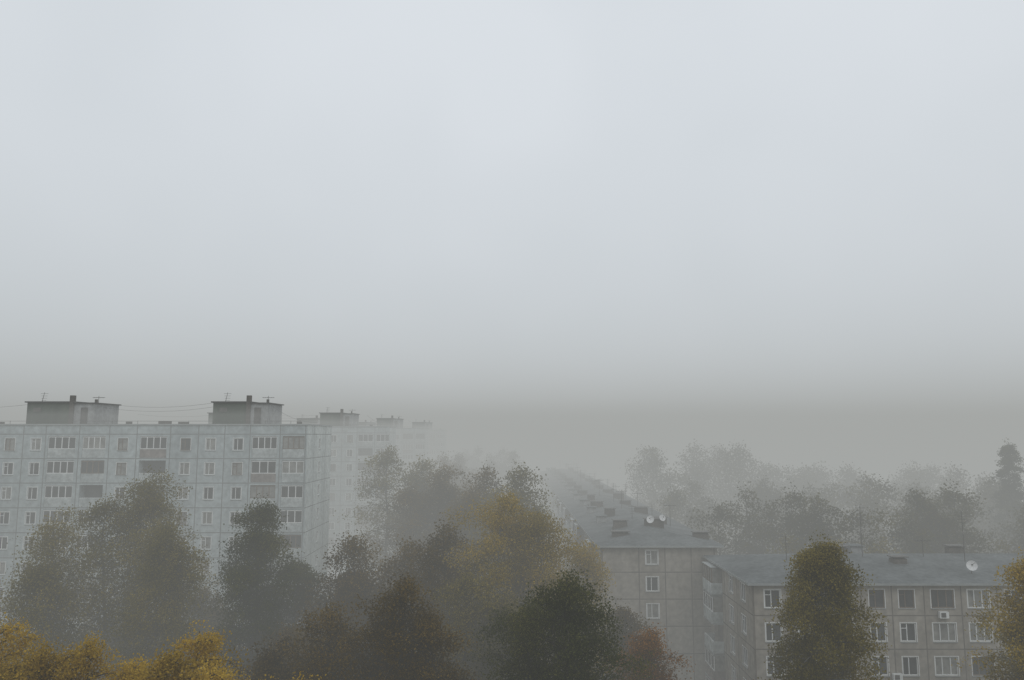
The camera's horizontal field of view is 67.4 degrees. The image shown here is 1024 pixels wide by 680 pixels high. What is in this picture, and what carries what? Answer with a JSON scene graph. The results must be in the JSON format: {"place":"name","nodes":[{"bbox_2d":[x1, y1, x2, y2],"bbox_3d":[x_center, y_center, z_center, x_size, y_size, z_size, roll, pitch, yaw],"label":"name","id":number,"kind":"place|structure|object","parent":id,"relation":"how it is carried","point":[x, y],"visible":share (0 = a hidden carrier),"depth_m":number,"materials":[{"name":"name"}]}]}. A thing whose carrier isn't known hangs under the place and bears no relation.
{"place":"outdoors","nodes":[
{"label":"outdoors","id":0,"kind":"place"},
{"bbox_2d":[289,671,326,679],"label":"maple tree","id":1,"kind":"object","parent":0,"point":[308,677],"visible":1,"depth_m":34.23,"materials":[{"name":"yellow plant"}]},
{"bbox_2d":[0,0,1023,443],"label":"sky","id":2,"kind":"structure","parent":0,"point":[485,221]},
{"bbox_2d":[327,444,1023,603],"bbox_3d":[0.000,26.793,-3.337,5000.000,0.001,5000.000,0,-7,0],"label":"ground","id":3,"kind":"structure","parent":0,"point":[605,462],"depth_m":956.78,"materials":[{"name":"grey plant"}]},
{"bbox_2d":[0,612,74,679],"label":"maple tree","id":4,"kind":"object","parent":3,"relation":"on","point":[10,668],"visible":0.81,"depth_m":36.02,"materials":[{"name":"yellow plant"}]},
{"bbox_2d":[6,632,81,679],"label":"maple tree","id":5,"kind":"object","parent":3,"relation":"on","point":[37,663],"visible":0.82,"depth_m":34.27,"materials":[{"name":"yellow plant"}]},
{"bbox_2d":[0,512,121,679],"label":"birch tree","id":6,"kind":"object","parent":3,"relation":"on","point":[39,581],"visible":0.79,"depth_m":62.80,"materials":[{"name":"green plant"}]},
{"bbox_2d":[45,630,150,679],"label":"maple tree","id":7,"kind":"object","parent":3,"relation":"on","point":[85,667],"visible":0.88,"depth_m":34.32,"materials":[{"name":"yellow plant"}]},
{"bbox_2d":[23,464,225,679],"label":"birch tree","id":8,"kind":"object","parent":3,"relation":"on","point":[142,508],"visible":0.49,"depth_m":67.42,"materials":[{"name":"green plant"}]},
{"bbox_2d":[4,618,248,679],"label":"yard trees","id":9,"kind":"object","parent":3,"relation":"on","point":[114,644],"visible":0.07,"depth_m":80.92,"materials":[{"name":"plant"}]},
{"bbox_2d":[82,517,231,677],"bbox_3d":[-28.396,24.721,62.440,9.639,20.567,11.222,0,-7,0],"label":"birch tree","id":10,"kind":"object","parent":3,"relation":"on","point":[172,573],"visible":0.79,"depth_m":62.38,"materials":[{"name":"green plant"}]},
{"bbox_2d":[120,643,204,679],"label":"maple tree","id":11,"kind":"object","parent":3,"relation":"on","point":[165,662],"visible":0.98,"depth_m":32.72,"materials":[{"name":"yellow plant"}]},
{"bbox_2d":[0,392,332,675],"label":"nine storey apartment block","id":12,"kind":"structure","parent":3,"relation":"on","point":[234,457],"depth_m":88.97,"materials":[{"name":"grey concrete"}]},
{"bbox_2d":[5,438,241,615],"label":"old window frames","id":13,"kind":"structure","parent":12,"relation":"in","point":[6,438],"depth_m":89.20,"materials":[{"name":"brown wood"}]},
{"bbox_2d":[0,437,316,647],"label":"curtained windows","id":14,"kind":"structure","parent":12,"relation":"in","point":[210,468],"depth_m":88.96,"materials":[{"name":"grey glass"}]},
{"bbox_2d":[0,438,319,625],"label":"window frames","id":15,"kind":"structure","parent":12,"relation":"in","point":[32,438],"depth_m":88.51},
{"bbox_2d":[0,437,319,649],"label":"window glass","id":16,"kind":"structure","parent":12,"relation":"in","point":[255,465],"depth_m":88.68,"materials":[{"name":"grey glass"}]},
{"bbox_2d":[80,408,260,423],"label":"machine room doors","id":17,"kind":"structure","parent":12,"relation":"in","point":[84,411],"depth_m":92.04,"materials":[{"name":"metal"}]},
{"bbox_2d":[125,620,250,679],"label":"maple tree","id":18,"kind":"object","parent":3,"relation":"on","point":[206,647],"visible":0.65,"depth_m":36.83,"materials":[{"name":"yellow plant"}]},
{"bbox_2d":[159,586,244,678],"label":"lime tree","id":19,"kind":"object","parent":3,"relation":"on","point":[201,610],"visible":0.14,"depth_m":71.66,"materials":[{"name":"green plant"}]},
{"bbox_2d":[174,656,278,679],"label":"maple tree","id":20,"kind":"object","parent":3,"relation":"on","point":[214,675],"visible":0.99,"depth_m":32.51,"materials":[{"name":"yellow plant"}]},
{"bbox_2d":[191,491,316,679],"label":"lime tree","id":21,"kind":"object","parent":3,"relation":"on","point":[259,542],"visible":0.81,"depth_m":63.34,"materials":[{"name":"green plant"}]},
{"bbox_2d":[139,409,396,576],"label":"nine storey apartment block","id":22,"kind":"structure","parent":3,"relation":"on","point":[352,441],"depth_m":150.13,"materials":[{"name":"grey concrete"}]},
{"bbox_2d":[328,435,352,544],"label":"old window frames","id":23,"kind":"structure","parent":22,"relation":"in","point":[347,435],"depth_m":149.53,"materials":[{"name":"wood"}]},
{"bbox_2d":[345,416,348,425],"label":"machine room doors","id":24,"kind":"structure","parent":22,"relation":"in","point":[346,417],"depth_m":153.64,"materials":[{"name":"metal"}]},
{"bbox_2d":[328,436,387,558],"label":"curtained windows","id":25,"kind":"structure","parent":22,"relation":"in","point":[333,452],"depth_m":149.43,"materials":[{"name":"grey glass"}]},
{"bbox_2d":[328,435,388,558],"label":"window glass","id":26,"kind":"structure","parent":22,"relation":"in","point":[366,437],"depth_m":149.86,"materials":[{"name":"grey glass"}]},
{"bbox_2d":[328,435,391,559],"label":"window frames","id":27,"kind":"structure","parent":22,"relation":"in","point":[331,435],"depth_m":149.72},
{"bbox_2d":[219,558,335,669],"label":"lime tree","id":28,"kind":"object","parent":3,"relation":"on","point":[305,577],"visible":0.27,"depth_m":66.76,"materials":[{"name":"green plant"}]},
{"bbox_2d":[226,632,347,679],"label":"lime tree","id":29,"kind":"object","parent":3,"relation":"on","point":[266,667],"visible":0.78,"depth_m":51.92,"materials":[{"name":"brown plant"}]},
{"bbox_2d":[239,621,348,679],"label":"lime tree","id":30,"kind":"object","parent":3,"relation":"on","point":[289,630],"visible":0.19,"depth_m":59.25,"materials":[{"name":"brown plant"}]},
{"bbox_2d":[265,530,406,675],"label":"lime tree","id":31,"kind":"object","parent":3,"relation":"on","point":[349,580],"visible":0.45,"depth_m":65.04,"materials":[{"name":"green plant"}]},
{"bbox_2d":[267,597,428,679],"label":"lime tree","id":32,"kind":"object","parent":3,"relation":"on","point":[322,648],"visible":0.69,"depth_m":51.39,"materials":[{"name":"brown plant"}]},
{"bbox_2d":[289,416,429,532],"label":"nine storey apartment block","id":33,"kind":"structure","parent":3,"relation":"on","point":[412,443],"depth_m":212.28,"materials":[{"name":"grey concrete"}]},
{"bbox_2d":[395,434,423,510],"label":"window glass","id":34,"kind":"structure","parent":33,"relation":"in","point":[418,446],"depth_m":212.07,"materials":[{"name":"grey glass"}]},
{"bbox_2d":[395,444,423,489],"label":"curtained windows","id":35,"kind":"structure","parent":33,"relation":"in","point":[407,446],"depth_m":211.75,"materials":[{"name":"grey glass"}]},
{"bbox_2d":[333,443,460,583],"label":"poplar tree","id":36,"kind":"object","parent":3,"relation":"on","point":[413,479],"visible":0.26,"depth_m":106.08,"materials":[{"name":"grey plant"}]},
{"bbox_2d":[359,420,446,482],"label":"nine storey apartment block","id":37,"kind":"structure","parent":3,"relation":"on","point":[437,442],"depth_m":273.91,"materials":[{"name":"grey concrete"}]},
{"bbox_2d":[429,442,437,475],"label":"curtained windows","id":38,"kind":"structure","parent":37,"relation":"in","point":[430,443],"depth_m":273.56,"materials":[{"name":"grey glass"}]},
{"bbox_2d":[429,435,443,482],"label":"window glass","id":39,"kind":"structure","parent":37,"relation":"in","point":[430,436],"depth_m":273.56,"materials":[{"name":"grey glass"}]},
{"bbox_2d":[330,569,479,679],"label":"oak tree","id":40,"kind":"object","parent":3,"relation":"on","point":[387,626],"visible":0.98,"depth_m":49.77,"materials":[{"name":"green plant"}]},
{"bbox_2d":[287,558,546,679],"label":"yard trees","id":41,"kind":"object","parent":3,"relation":"on","point":[445,611],"depth_m":68.79,"materials":[{"name":"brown plant"}]},
{"bbox_2d":[347,512,491,675],"bbox_3d":[-6.260,24.688,63.106,15.388,20.744,14.760,0,-7,0],"label":"lime tree","id":42,"kind":"object","parent":3,"relation":"on","point":[430,577],"visible":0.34,"depth_m":62.81,"materials":[{"name":"green plant"}]},
{"bbox_2d":[361,461,477,581],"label":"poplar tree","id":43,"kind":"object","parent":3,"relation":"on","point":[442,491],"visible":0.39,"depth_m":95.77,"materials":[{"name":"grey plant"}]},
{"bbox_2d":[421,460,520,614],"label":"lime tree","id":44,"kind":"object","parent":3,"relation":"on","point":[485,478],"visible":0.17,"depth_m":88.37,"materials":[{"name":"brown plant"}]},
{"bbox_2d":[421,445,533,562],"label":"distant trees","id":45,"kind":"object","parent":3,"relation":"on","point":[464,463],"visible":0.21,"depth_m":199.10,"materials":[{"name":"grey plant"}]},
{"bbox_2d":[423,565,540,679],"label":"oak tree","id":46,"kind":"object","parent":3,"relation":"on","point":[467,583],"visible":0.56,"depth_m":57.38,"materials":[{"name":"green plant"}]},
{"bbox_2d":[451,461,569,616],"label":"lime tree","id":47,"kind":"object","parent":3,"relation":"on","point":[522,493],"visible":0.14,"depth_m":85.20,"materials":[{"name":"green plant"}]},
{"bbox_2d":[435,485,623,679],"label":"birch tree","id":48,"kind":"object","parent":3,"relation":"on","point":[522,532],"visible":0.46,"depth_m":62.42,"materials":[{"name":"plant"}]},
{"bbox_2d":[467,563,662,679],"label":"oak tree","id":49,"kind":"object","parent":3,"relation":"on","point":[569,645],"visible":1,"depth_m":46.70,"materials":[{"name":"green plant"}]},
{"bbox_2d":[534,540,618,678],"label":"birch tree","id":50,"kind":"object","parent":3,"relation":"on","point":[590,566],"visible":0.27,"depth_m":67.07,"materials":[{"name":"plant"}]},
{"bbox_2d":[580,598,668,679],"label":"rowan tree","id":51,"kind":"object","parent":3,"relation":"on","point":[626,618],"visible":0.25,"depth_m":63.41,"materials":[{"name":"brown plant"}]},
{"bbox_2d":[539,463,723,679],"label":"five storey apartment block","id":52,"kind":"structure","parent":3,"relation":"on","point":[653,558],"depth_m":76.33,"materials":[{"name":"concrete panels"},{"name":"slate"},{"name":"glass"}]},
{"bbox_2d":[539,475,657,630],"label":"curtained windows","id":53,"kind":"structure","parent":52,"relation":"in","point":[654,613],"depth_m":80.22,"materials":[{"name":"grey glass"}]},
{"bbox_2d":[564,525,658,667],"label":"window glass","id":54,"kind":"structure","parent":52,"relation":"in","point":[654,580],"depth_m":76.11,"materials":[{"name":"grey glass"}]},
{"bbox_2d":[587,536,659,635],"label":"window frames","id":55,"kind":"structure","parent":52,"relation":"in","point":[587,536],"depth_m":76.11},
{"bbox_2d":[601,622,695,679],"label":"rowan tree","id":56,"kind":"object","parent":3,"relation":"on","point":[646,643],"visible":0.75,"depth_m":53.35,"materials":[{"name":"orange plant"}]},
{"bbox_2d":[616,439,1001,554],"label":"distant trees","id":57,"kind":"object","parent":3,"relation":"on","point":[651,469],"visible":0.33,"depth_m":156.70,"materials":[{"name":"grey plant"}]},
{"bbox_2d":[753,530,891,679],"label":"birch tree","id":58,"kind":"object","parent":3,"relation":"on","point":[826,571],"visible":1,"depth_m":49.49,"materials":[{"name":"green plant"}]},
{"bbox_2d":[656,471,1023,554],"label":"distant trees","id":59,"kind":"object","parent":3,"relation":"on","point":[679,501],"visible":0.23,"depth_m":122.12,"materials":[{"name":"grey plant"}]},
{"bbox_2d":[685,479,1023,554],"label":"distant trees","id":60,"kind":"object","parent":3,"relation":"on","point":[936,527],"visible":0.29,"depth_m":88.49,"materials":[{"name":"grey plant"}]},
{"bbox_2d":[702,506,1023,679],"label":"five storey apartment block","id":61,"kind":"structure","parent":3,"relation":"on","point":[924,603],"depth_m":62.00,"materials":[{"name":"grey concrete"}]},
{"bbox_2d":[703,564,1018,673],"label":"curtained windows","id":62,"kind":"structure","parent":61,"relation":"in","point":[716,572],"depth_m":61.77,"materials":[{"name":"grey glass"}]},
{"bbox_2d":[704,576,1018,679],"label":"window glass","id":63,"kind":"structure","parent":61,"relation":"in","point":[878,593],"depth_m":61.96,"materials":[{"name":"grey glass"}]},
{"bbox_2d":[729,575,1020,679],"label":"window frames","id":64,"kind":"structure","parent":61,"relation":"in","point":[877,640],"depth_m":61.67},
{"bbox_2d":[846,590,993,674],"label":"old window frames","id":65,"kind":"structure","parent":61,"relation":"in","point":[874,590],"depth_m":61.93,"materials":[{"name":"wood"}]},
{"bbox_2d":[765,533,1023,553],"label":"yard trees","id":66,"kind":"object","parent":3,"relation":"on","point":[789,542],"visible":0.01,"depth_m":83.39,"materials":[{"name":"grey plant"}]},
{"bbox_2d":[951,547,1023,679],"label":"birch tree","id":67,"kind":"object","parent":3,"relation":"on","point":[1014,626],"visible":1,"depth_m":49.73,"materials":[{"name":"plant"}]},
{"bbox_2d":[964,603,1023,676],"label":"birch tree","id":68,"kind":"object","parent":3,"relation":"on","point":[980,632],"visible":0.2,"depth_m":55.60,"materials":[{"name":"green plant"}]},
{"bbox_2d":[978,437,1023,552],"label":"spruce tree","id":69,"kind":"object","parent":3,"relation":"on","point":[1008,461],"visible":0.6,"depth_m":109.65,"materials":[{"name":"green plant"}]},
{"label":"yard road","id":70,"kind":"structure","parent":0,"visible":0},
{"bbox_2d":[327,572,342,583],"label":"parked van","id":71,"kind":"object","parent":70,"relation":"on","point":[337,573],"visible":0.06,"depth_m":139.02,"materials":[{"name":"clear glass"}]}
]}

